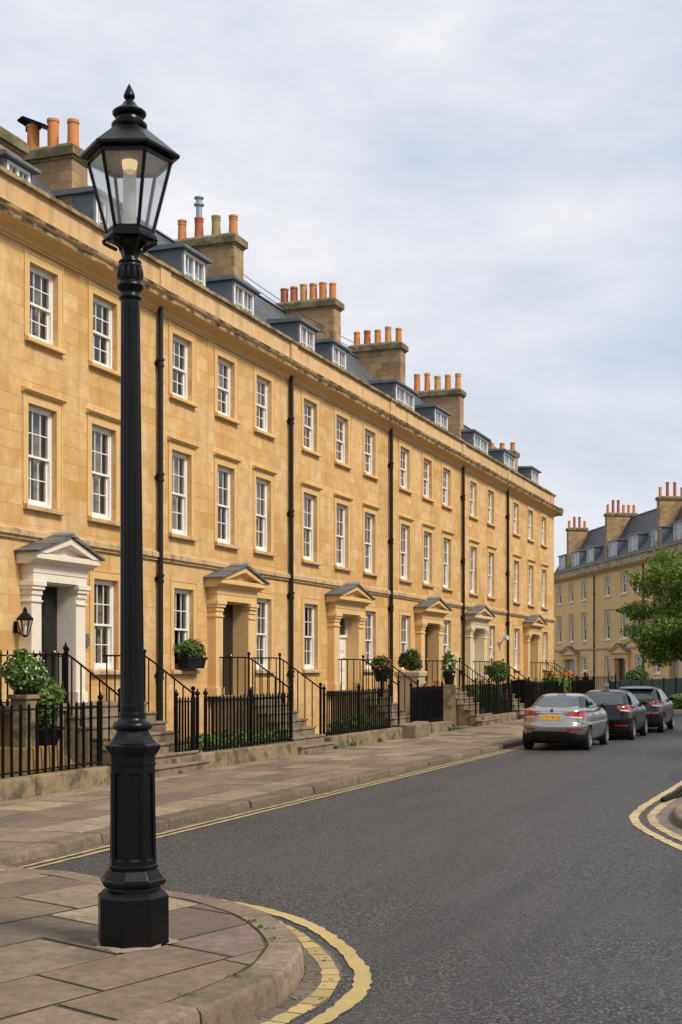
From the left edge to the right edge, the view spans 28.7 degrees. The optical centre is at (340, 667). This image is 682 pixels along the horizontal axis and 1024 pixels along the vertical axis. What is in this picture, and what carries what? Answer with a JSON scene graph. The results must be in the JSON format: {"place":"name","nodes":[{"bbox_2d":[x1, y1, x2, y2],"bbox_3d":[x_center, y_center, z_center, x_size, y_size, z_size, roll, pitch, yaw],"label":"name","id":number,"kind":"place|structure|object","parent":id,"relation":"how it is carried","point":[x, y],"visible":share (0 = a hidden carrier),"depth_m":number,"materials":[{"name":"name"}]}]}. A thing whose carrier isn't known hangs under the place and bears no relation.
{"place":"outdoors","nodes":[
{"label":"outdoors","id":0,"kind":"place"},
{"bbox_2d":[0,869,267,1023],"bbox_3d":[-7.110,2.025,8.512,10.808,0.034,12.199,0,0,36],"label":"pavement","id":1,"kind":"structure","parent":0,"point":[108,974],"depth_m":9.27,"materials":[{"name":"beige stone"}]},
{"bbox_2d":[79,84,179,952],"bbox_3d":[-1.533,-1.129,9.736,0.737,6.289,0.668,0,0,0],"label":"street lamp","id":2,"kind":"object","parent":1,"relation":"on","point":[128,147],"visible":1,"depth_m":9.67,"materials":[{"name":"black metal"}]},
{"bbox_2d":[0,719,523,849],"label":"pavement","id":3,"kind":"structure","parent":0,"point":[29,820],"depth_m":24.27,"materials":[{"name":"beige stone"}]},
{"bbox_2d":[178,724,486,995],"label":"weeds","id":4,"kind":"object","parent":3,"relation":"on","point":[334,747],"visible":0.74,"depth_m":10.54,"materials":[{"name":"green plant"}]},
{"bbox_2d":[402,721,428,737],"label":"stone block","id":5,"kind":"structure","parent":3,"relation":"on","point":[417,729],"depth_m":39.55,"materials":[{"name":"beige stone"}]},
{"bbox_2d":[0,0,681,571],"label":"sky","id":6,"kind":"structure","parent":0,"point":[496,184],"materials":[{"name":"white"}]},
{"bbox_2d":[12,712,681,1023],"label":"road","id":7,"kind":"structure","parent":0,"point":[541,883],"depth_m":13.87,"materials":[{"name":"grey asphalt"}]},
{"bbox_2d":[0,116,210,777],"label":"terraced house","id":8,"kind":"structure","parent":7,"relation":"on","point":[60,365],"depth_m":26.90,"materials":[{"name":"stone"}]},
{"bbox_2d":[14,607,33,636],"bbox_3d":[-5.981,-0.863,25.103,0.381,0.571,0.287,0,0,-6],"label":"wall lantern","id":9,"kind":"object","parent":8,"relation":"attached to","point":[24,615],"depth_m":25.08,"materials":[{"name":"black metal"}]},
{"bbox_2d":[21,386,66,515],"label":"window","id":10,"kind":"structure","parent":8,"relation":"in","point":[36,422],"depth_m":26.38,"materials":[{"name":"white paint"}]},
{"bbox_2d":[24,249,66,354],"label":"window","id":11,"kind":"structure","parent":8,"relation":"in","point":[38,285],"depth_m":26.41,"materials":[{"name":"white paint"}]},
{"bbox_2d":[41,586,56,687],"bbox_3d":[-5.933,-0.470,26.341,0.155,2.340,1.281,0,0,21],"label":"door","id":12,"kind":"structure","parent":8,"relation":"in","point":[49,597],"depth_m":26.63,"materials":[{"name":"black paint"}]},
{"bbox_2d":[28,649,119,741],"bbox_3d":[-5.051,0.843,24.967,2.180,2.475,0.100,0,0,21],"label":"handrail","id":13,"kind":"object","parent":8,"relation":"attached to","point":[96,677],"visible":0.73,"depth_m":24.88,"materials":[{"name":"black metal"}]},
{"bbox_2d":[86,408,120,526],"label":"window","id":14,"kind":"structure","parent":8,"relation":"in","point":[98,439],"depth_m":28.53,"materials":[{"name":"white paint"}]},
{"bbox_2d":[88,282,120,377],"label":"window","id":15,"kind":"structure","parent":8,"relation":"in","point":[99,311],"depth_m":28.62,"materials":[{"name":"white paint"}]},
{"bbox_2d":[89,569,119,674],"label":"window","id":16,"kind":"structure","parent":8,"relation":"in","point":[101,593],"depth_m":28.60,"materials":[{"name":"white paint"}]},
{"bbox_2d":[102,649,194,749],"bbox_3d":[-4.006,0.843,27.715,2.180,2.475,0.100,0,0,21],"label":"handrail","id":17,"kind":"object","parent":8,"relation":"attached to","point":[192,692],"visible":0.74,"depth_m":27.63,"materials":[{"name":"black metal"}]},
{"bbox_2d":[0,865,304,1023],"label":"kerb","id":18,"kind":"structure","parent":7,"relation":"on","point":[275,972],"depth_m":8.64,"materials":[{"name":"stone"}]},
{"bbox_2d":[116,196,334,754],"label":"terraced house","id":19,"kind":"structure","parent":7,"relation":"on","point":[230,368],"depth_m":33.88,"materials":[{"name":"stone"}]},
{"bbox_2d":[167,435,198,541],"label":"window","id":20,"kind":"structure","parent":19,"relation":"in","point":[177,462],"depth_m":31.88,"materials":[{"name":"white paint"}]},
{"bbox_2d":[168,323,198,407],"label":"window","id":21,"kind":"structure","parent":19,"relation":"in","point":[177,348],"depth_m":31.81,"materials":[{"name":"white paint"}]},
{"bbox_2d":[170,579,199,673],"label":"window","id":22,"kind":"structure","parent":19,"relation":"in","point":[179,598],"depth_m":31.99,"materials":[{"name":"white paint"}]},
{"bbox_2d":[173,638,207,667],"bbox_3d":[-3.561,-0.349,31.585,0.564,0.717,1.388,0,0,21],"label":"window box","id":23,"kind":"object","parent":19,"relation":"attached to","point":[192,653],"visible":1,"depth_m":31.30,"materials":[{"name":"green plant"}]},
{"bbox_2d":[214,346,240,424],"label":"window","id":24,"kind":"structure","parent":19,"relation":"in","point":[221,367],"depth_m":34.10,"materials":[{"name":"white paint"}]},
{"bbox_2d":[213,451,241,549],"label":"window","id":25,"kind":"structure","parent":19,"relation":"in","point":[221,475],"depth_m":34.13,"materials":[{"name":"white paint"}]},
{"bbox_2d":[223,605,232,694],"bbox_3d":[-3.057,-0.470,33.907,0.155,2.340,1.549,0,0,21],"label":"door","id":26,"kind":"structure","parent":19,"relation":"in","point":[228,610],"depth_m":34.32,"materials":[{"name":"black paint"}]},
{"bbox_2d":[219,652,292,737],"bbox_3d":[-2.168,0.843,32.553,2.180,2.475,0.100,0,0,21],"label":"handrail","id":27,"kind":"object","parent":19,"relation":"attached to","point":[260,666],"visible":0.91,"depth_m":32.57,"materials":[{"name":"black metal"}]},
{"bbox_2d":[253,366,276,438],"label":"window","id":28,"kind":"structure","parent":19,"relation":"in","point":[259,385],"depth_m":36.31,"materials":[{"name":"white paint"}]},
{"bbox_2d":[252,465,277,556],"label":"window","id":29,"kind":"structure","parent":19,"relation":"in","point":[259,486],"depth_m":36.29,"materials":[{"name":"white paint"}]},
{"bbox_2d":[255,591,275,672],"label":"window","id":30,"kind":"structure","parent":19,"relation":"in","point":[261,615],"depth_m":36.35,"materials":[{"name":"white paint"}]},
{"bbox_2d":[252,653,321,733],"bbox_3d":[-1.493,0.843,34.329,2.180,2.475,0.100,0,0,21],"label":"handrail","id":31,"kind":"object","parent":19,"relation":"attached to","point":[320,700],"visible":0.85,"depth_m":34.26,"materials":[{"name":"black metal"}]},
{"bbox_2d":[8,745,522,866],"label":"curb","id":32,"kind":"structure","parent":7,"relation":"on","point":[103,844],"depth_m":20.26,"materials":[{"name":"beige stone"}]},
{"bbox_2d":[18,743,534,867],"bbox_3d":[2.581,2.192,29.741,16.407,0.001,83.879,0,0,32],"label":"yellow line","id":33,"kind":"object","parent":7,"relation":"on","point":[85,851],"visible":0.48,"depth_m":20.09,"materials":[{"name":"paint"}]},
{"bbox_2d":[28,743,540,868],"bbox_3d":[2.677,2.192,29.600,16.286,0.001,83.708,0,0,32],"label":"yellow line","id":34,"kind":"object","parent":7,"relation":"on","point":[91,853],"visible":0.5,"depth_m":20.09,"materials":[{"name":"paint"}]},
{"bbox_2d":[240,930,342,1023],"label":"gutter","id":35,"kind":"object","parent":7,"relation":"on","point":[309,985],"visible":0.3,"depth_m":9.11,"materials":[{"name":"beige stone"}]},
{"bbox_2d":[221,899,371,1023],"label":"yellow line","id":36,"kind":"object","parent":7,"relation":"on","point":[354,995],"visible":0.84,"depth_m":9.69,"materials":[{"name":"paint"}]},
{"bbox_2d":[261,921,339,1023],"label":"yellow line","id":37,"kind":"object","parent":7,"relation":"on","point":[329,968],"visible":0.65,"depth_m":9.29,"materials":[{"name":"paint"}]},
{"bbox_2d":[255,282,409,733],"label":"terraced house","id":38,"kind":"structure","parent":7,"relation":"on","point":[345,421],"depth_m":41.42,"materials":[{"name":"stone"}]},
{"bbox_2d":[301,390,321,456],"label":"window","id":39,"kind":"structure","parent":38,"relation":"in","point":[306,407],"depth_m":39.44,"materials":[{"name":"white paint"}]},
{"bbox_2d":[300,481,322,565],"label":"window","id":40,"kind":"structure","parent":38,"relation":"in","point":[306,500],"depth_m":39.44,"materials":[{"name":"white paint"}]},
{"bbox_2d":[302,597,322,672],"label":"window","id":41,"kind":"structure","parent":38,"relation":"in","point":[307,609],"depth_m":39.52,"materials":[{"name":"white paint"}]},
{"bbox_2d":[334,407,352,469],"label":"window","id":42,"kind":"structure","parent":38,"relation":"in","point":[339,423],"depth_m":41.91,"materials":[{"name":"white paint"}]},
{"bbox_2d":[333,492,353,571],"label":"window","id":43,"kind":"structure","parent":38,"relation":"in","point":[339,510],"depth_m":41.93,"materials":[{"name":"white paint"}]},
{"bbox_2d":[340,616,346,689],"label":"door","id":44,"kind":"structure","parent":38,"relation":"in","point":[342,637],"depth_m":42.21,"materials":[{"name":"white paint"}]},
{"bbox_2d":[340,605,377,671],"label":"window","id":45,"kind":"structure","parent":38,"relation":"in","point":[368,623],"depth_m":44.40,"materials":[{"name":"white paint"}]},
{"bbox_2d":[338,655,399,723],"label":"handrail","id":46,"kind":"object","parent":38,"relation":"attached to","point":[398,681],"visible":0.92,"depth_m":40.18,"materials":[{"name":"black metal"}]},
{"bbox_2d":[362,502,379,576],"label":"window","id":47,"kind":"structure","parent":38,"relation":"in","point":[366,518],"depth_m":44.32,"materials":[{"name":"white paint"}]},
{"bbox_2d":[363,421,379,479],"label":"window","id":48,"kind":"structure","parent":38,"relation":"in","point":[367,436],"depth_m":44.34,"materials":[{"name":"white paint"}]},
{"bbox_2d":[364,659,418,720],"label":"handrail","id":49,"kind":"object","parent":38,"relation":"attached to","point":[417,681],"visible":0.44,"depth_m":41.85,"materials":[{"name":"black metal"}]},
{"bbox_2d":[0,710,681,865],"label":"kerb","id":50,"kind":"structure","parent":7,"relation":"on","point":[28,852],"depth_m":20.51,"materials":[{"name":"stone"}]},
{"bbox_2d":[347,326,498,725],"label":"terraced house","id":51,"kind":"structure","parent":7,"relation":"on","point":[430,460],"depth_m":50.53,"materials":[{"name":"stone"}]},
{"bbox_2d":[399,609,412,670],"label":"window","id":52,"kind":"structure","parent":51,"relation":"in","point":[402,619],"depth_m":47.92,"materials":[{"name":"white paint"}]},
{"bbox_2d":[399,440,413,493],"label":"window","id":53,"kind":"structure","parent":51,"relation":"in","point":[402,453],"depth_m":47.83,"materials":[{"name":"white paint"}]},
{"bbox_2d":[399,515,414,583],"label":"window","id":54,"kind":"structure","parent":51,"relation":"in","point":[404,520],"depth_m":47.84,"materials":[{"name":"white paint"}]},
{"bbox_2d":[422,451,435,502],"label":"window","id":55,"kind":"structure","parent":51,"relation":"in","point":[425,464],"depth_m":50.35,"materials":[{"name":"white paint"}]},
{"bbox_2d":[422,523,435,587],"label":"window","id":56,"kind":"structure","parent":51,"relation":"in","point":[425,527],"depth_m":50.39,"materials":[{"name":"white paint"}]},
{"bbox_2d":[441,461,453,509],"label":"window","id":57,"kind":"structure","parent":51,"relation":"in","point":[444,473],"depth_m":52.74,"materials":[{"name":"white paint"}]},
{"bbox_2d":[442,529,454,590],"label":"window","id":58,"kind":"structure","parent":51,"relation":"in","point":[446,534],"depth_m":52.79,"materials":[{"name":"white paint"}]},
{"bbox_2d":[443,615,454,670],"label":"window","id":59,"kind":"structure","parent":51,"relation":"in","point":[445,631],"depth_m":52.83,"materials":[{"name":"white paint"}]},
{"bbox_2d":[439,658,489,712],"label":"handrail","id":60,"kind":"object","parent":51,"relation":"attached to","point":[459,661],"visible":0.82,"depth_m":50.15,"materials":[{"name":"black metal"}]},
{"bbox_2d":[415,395,526,718],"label":"terraced house","id":61,"kind":"structure","parent":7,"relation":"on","point":[488,484],"depth_m":57.73,"materials":[{"name":"stone"}]},
{"bbox_2d":[469,475,479,520],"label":"window","id":62,"kind":"structure","parent":61,"relation":"in","point":[471,486],"depth_m":56.45,"materials":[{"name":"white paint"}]},
{"bbox_2d":[469,539,480,595],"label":"window","id":63,"kind":"structure","parent":61,"relation":"in","point":[473,543],"depth_m":56.51,"materials":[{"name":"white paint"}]},
{"bbox_2d":[487,485,496,526],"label":"window","id":64,"kind":"structure","parent":61,"relation":"in","point":[490,488],"depth_m":59.13,"materials":[{"name":"white paint"}]},
{"bbox_2d":[487,545,497,599],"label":"window","id":65,"kind":"structure","parent":61,"relation":"in","point":[491,549],"depth_m":59.31,"materials":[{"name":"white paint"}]},
{"bbox_2d":[488,621,496,664],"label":"window","id":66,"kind":"structure","parent":61,"relation":"in","point":[490,635],"depth_m":59.47,"materials":[{"name":"white paint"}]},
{"bbox_2d":[464,424,563,698],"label":"terraced house","id":67,"kind":"structure","parent":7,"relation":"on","point":[534,510],"depth_m":66.32,"materials":[{"name":"stone"}]},
{"bbox_2d":[513,554,521,604],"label":"window","id":68,"kind":"structure","parent":67,"relation":"in","point":[515,557],"depth_m":63.78,"materials":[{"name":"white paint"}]},
{"bbox_2d":[513,624,522,670],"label":"window","id":69,"kind":"structure","parent":67,"relation":"in","point":[514,626],"depth_m":63.88,"materials":[{"name":"white paint"}]},
{"bbox_2d":[527,559,535,606],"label":"window","id":70,"kind":"structure","parent":67,"relation":"in","point":[529,562],"depth_m":66.65,"materials":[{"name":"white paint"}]},
{"bbox_2d":[541,563,548,609],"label":"window","id":71,"kind":"structure","parent":67,"relation":"in","point":[545,567],"depth_m":69.57,"materials":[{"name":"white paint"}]},
{"bbox_2d":[542,628,549,670],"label":"window","id":72,"kind":"structure","parent":67,"relation":"in","point":[544,630],"depth_m":69.83,"materials":[{"name":"white paint"}]},
{"bbox_2d":[523,690,608,749],"bbox_3d":[6.356,1.407,37.419,2.029,1.587,4.614,0,0,21],"label":"parked car","id":73,"kind":"object","parent":7,"relation":"on","point":[567,718],"visible":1,"depth_m":35.60,"materials":[{"name":"silver metal"}]},
{"bbox_2d":[585,688,647,739],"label":"parked car","id":74,"kind":"object","parent":7,"relation":"on","point":[625,710],"visible":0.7,"depth_m":40.70,"materials":[{"name":"paint"}]},
{"bbox_2d":[619,686,674,731],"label":"parked car","id":75,"kind":"object","parent":7,"relation":"on","point":[659,706],"visible":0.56,"depth_m":45.41,"materials":[{"name":"grey paint"}]},
{"bbox_2d":[629,781,681,850],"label":"yellow line","id":76,"kind":"object","parent":7,"relation":"on","point":[632,816],"visible":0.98,"depth_m":19.55,"materials":[{"name":"paint"}]},
{"bbox_2d":[646,797,681,838],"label":"gutter","id":77,"kind":"object","parent":7,"relation":"on","point":[664,817],"visible":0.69,"depth_m":19.45,"materials":[{"name":"grey stone"}]},
{"bbox_2d":[647,792,681,840],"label":"yellow line","id":78,"kind":"object","parent":7,"relation":"on","point":[653,814],"visible":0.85,"depth_m":19.16,"materials":[{"name":"paint"}]},
{"bbox_2d":[443,685,455,726],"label":"stone pier","id":79,"kind":"structure","parent":0,"point":[449,702],"depth_m":47.37,"materials":[{"name":"beige stone"}]},
{"bbox_2d":[440,649,456,684],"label":"potted plant","id":80,"kind":"object","parent":79,"relation":"on","point":[448,661],"visible":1,"depth_m":47.42,"materials":[{"name":"green plant"}]},
{"label":"garden ground","id":81,"kind":"structure","parent":0,"visible":0},
{"bbox_2d":[554,517,631,679],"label":"terraced house","id":82,"kind":"structure","parent":81,"relation":"on","point":[574,613],"depth_m":132.66,"materials":[{"name":"stone"}]},
{"bbox_2d":[591,500,657,689],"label":"terraced house","id":83,"kind":"structure","parent":81,"relation":"on","point":[613,654],"depth_m":120.29,"materials":[{"name":"stone"}]},
{"bbox_2d":[624,666,649,680],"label":"fence bush","id":84,"kind":"object","parent":81,"relation":"on","point":[637,672],"visible":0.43,"depth_m":97.60,"materials":[{"name":"green plant"}]},
{"bbox_2d":[610,677,681,697],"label":"green fence","id":85,"kind":"object","parent":81,"relation":"on","point":[670,687],"visible":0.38,"depth_m":85.33,"materials":[{"name":"metal"}]},
{"bbox_2d":[612,537,681,675],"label":"leafy tree","id":86,"kind":"object","parent":81,"relation":"on","point":[657,646],"visible":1,"depth_m":75.63,"materials":[{"name":"green plant"}]},
{"bbox_2d":[639,482,681,678],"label":"terraced house","id":87,"kind":"structure","parent":81,"relation":"on","point":[666,532],"depth_m":111.22,"materials":[{"name":"stone"}]},
{"label":"area paving","id":88,"kind":"structure","parent":0,"visible":0},
{"bbox_2d":[7,694,39,747],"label":"stone pier","id":89,"kind":"structure","parent":88,"relation":"on","point":[17,700],"depth_m":22.36,"materials":[{"name":"beige stone"}]},
{"bbox_2d":[0,648,49,694],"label":"potted shrub","id":90,"kind":"object","parent":89,"relation":"on","point":[25,673],"visible":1,"depth_m":22.35,"materials":[{"name":"green plant"}]},
{"bbox_2d":[0,703,66,752],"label":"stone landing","id":91,"kind":"object","parent":88,"relation":"on","point":[8,712],"visible":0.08,"depth_m":24.73,"materials":[{"name":"beige stone"}]},
{"bbox_2d":[0,642,68,705],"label":"landing railing","id":92,"kind":"object","parent":91,"relation":"on","point":[65,666],"visible":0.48,"depth_m":24.71,"materials":[{"name":"black metal"}]},
{"bbox_2d":[0,745,80,776],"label":"rendered block","id":93,"kind":"structure","parent":88,"relation":"on","point":[24,759],"depth_m":22.26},
{"bbox_2d":[33,676,67,745],"bbox_3d":[-5.091,0.711,22.927,0.715,1.229,0.767,0,0,21],"label":"potted shrub","id":94,"kind":"object","parent":93,"relation":"on","point":[49,693],"visible":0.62,"depth_m":22.75,"materials":[{"name":"green plant"}]},
{"bbox_2d":[0,766,109,801],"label":"stone plinth","id":95,"kind":"structure","parent":88,"relation":"on","point":[23,786],"depth_m":22.13,"materials":[{"name":"beige stone"}]},
{"bbox_2d":[0,691,103,777],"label":"iron railing","id":96,"kind":"object","parent":95,"relation":"on","point":[99,706],"visible":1,"depth_m":22.52,"materials":[{"name":"black metal"}]},
{"bbox_2d":[186,725,277,750],"bbox_3d":[-2.442,1.748,30.563,1.049,0.772,4.189,0,0,21],"label":"green hedge","id":97,"kind":"object","parent":88,"relation":"on","point":[201,741],"visible":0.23,"depth_m":29.91,"materials":[{"name":"green plant"}]},
{"bbox_2d":[171,741,298,768],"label":"stone plinth","id":98,"kind":"structure","parent":88,"relation":"on","point":[229,756],"depth_m":29.17,"materials":[{"name":"beige stone"}]},
{"bbox_2d":[174,688,199,752],"bbox_3d":[-3.130,1.085,27.094,0.120,1.330,1.050,0,0,21],"label":"iron railing","id":99,"kind":"object","parent":98,"relation":"on","point":[181,744],"visible":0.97,"depth_m":27.01,"materials":[{"name":"black metal"}]},
{"bbox_2d":[203,685,292,751],"bbox_3d":[-2.025,1.085,30.001,0.120,1.330,4.670,0,0,21],"label":"iron railing","id":100,"kind":"object","parent":98,"relation":"on","point":[251,720],"visible":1,"depth_m":29.97,"materials":[{"name":"black metal"}]},
{"bbox_2d":[324,727,401,748],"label":"stone plinth","id":101,"kind":"structure","parent":88,"relation":"on","point":[363,737],"depth_m":36.46,"materials":[{"name":"beige stone"}]},
{"bbox_2d":[322,683,390,735],"bbox_3d":[0.488,1.085,36.614,0.120,1.330,5.320,0,0,21],"label":"iron railing","id":102,"kind":"object","parent":101,"relation":"on","point":[365,722],"visible":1,"depth_m":36.54,"materials":[{"name":"black metal"}]},
{"bbox_2d":[375,681,387,696],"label":"pot stand","id":103,"kind":"object","parent":88,"relation":"on","point":[381,684],"visible":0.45,"depth_m":41.41,"materials":[{"name":"black metal"}]},
{"bbox_2d":[369,655,392,680],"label":"potted flowers","id":104,"kind":"object","parent":103,"relation":"on","point":[383,663],"visible":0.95,"depth_m":41.27,"materials":[{"name":"green plant"}]},
{"bbox_2d":[394,671,426,714],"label":"tall planter","id":105,"kind":"object","parent":88,"relation":"on","point":[415,676],"visible":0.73,"depth_m":43.60,"materials":[{"name":"stone"}]},
{"bbox_2d":[397,648,422,670],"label":"planter shrub","id":106,"kind":"object","parent":105,"relation":"on","point":[410,660],"visible":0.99,"depth_m":43.74,"materials":[{"name":"green plant"}]},
{"bbox_2d":[429,721,450,733],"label":"stone plinth","id":107,"kind":"structure","parent":88,"relation":"on","point":[438,726],"depth_m":43.11,"materials":[{"name":"beige stone"}]},
{"bbox_2d":[410,681,443,722],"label":"iron railing","id":108,"kind":"object","parent":107,"relation":"on","point":[430,704],"visible":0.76,"depth_m":42.62,"materials":[{"name":"black metal"}]},
{"bbox_2d":[483,660,509,683],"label":"topiary ball","id":109,"kind":"object","parent":88,"relation":"on","point":[499,674],"visible":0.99,"depth_m":54.29,"materials":[{"name":"green plant"}]},
{"bbox_2d":[481,712,516,722],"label":"stone plinth","id":110,"kind":"structure","parent":88,"relation":"on","point":[507,716],"depth_m":51.22,"materials":[{"name":"beige stone"}]},
{"bbox_2d":[479,679,512,713],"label":"iron railing","id":111,"kind":"object","parent":110,"relation":"on","point":[496,698],"visible":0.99,"depth_m":50.89,"materials":[{"name":"black metal"}]},
{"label":"stone plinth","id":112,"kind":"object","parent":88,"relation":"on","visible":0},
{"bbox_2d":[524,678,563,708],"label":"iron railing","id":113,"kind":"object","parent":112,"relation":"on","point":[546,687],"visible":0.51,"depth_m":57.59,"materials":[{"name":"black metal"}]},
{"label":"stone plinth","id":114,"kind":"object","parent":88,"relation":"on","visible":0},
{"bbox_2d":[571,676,593,693],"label":"iron railing","id":115,"kind":"object","parent":114,"relation":"on","point":[584,686],"visible":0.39,"depth_m":67.41,"materials":[{"name":"black metal"}]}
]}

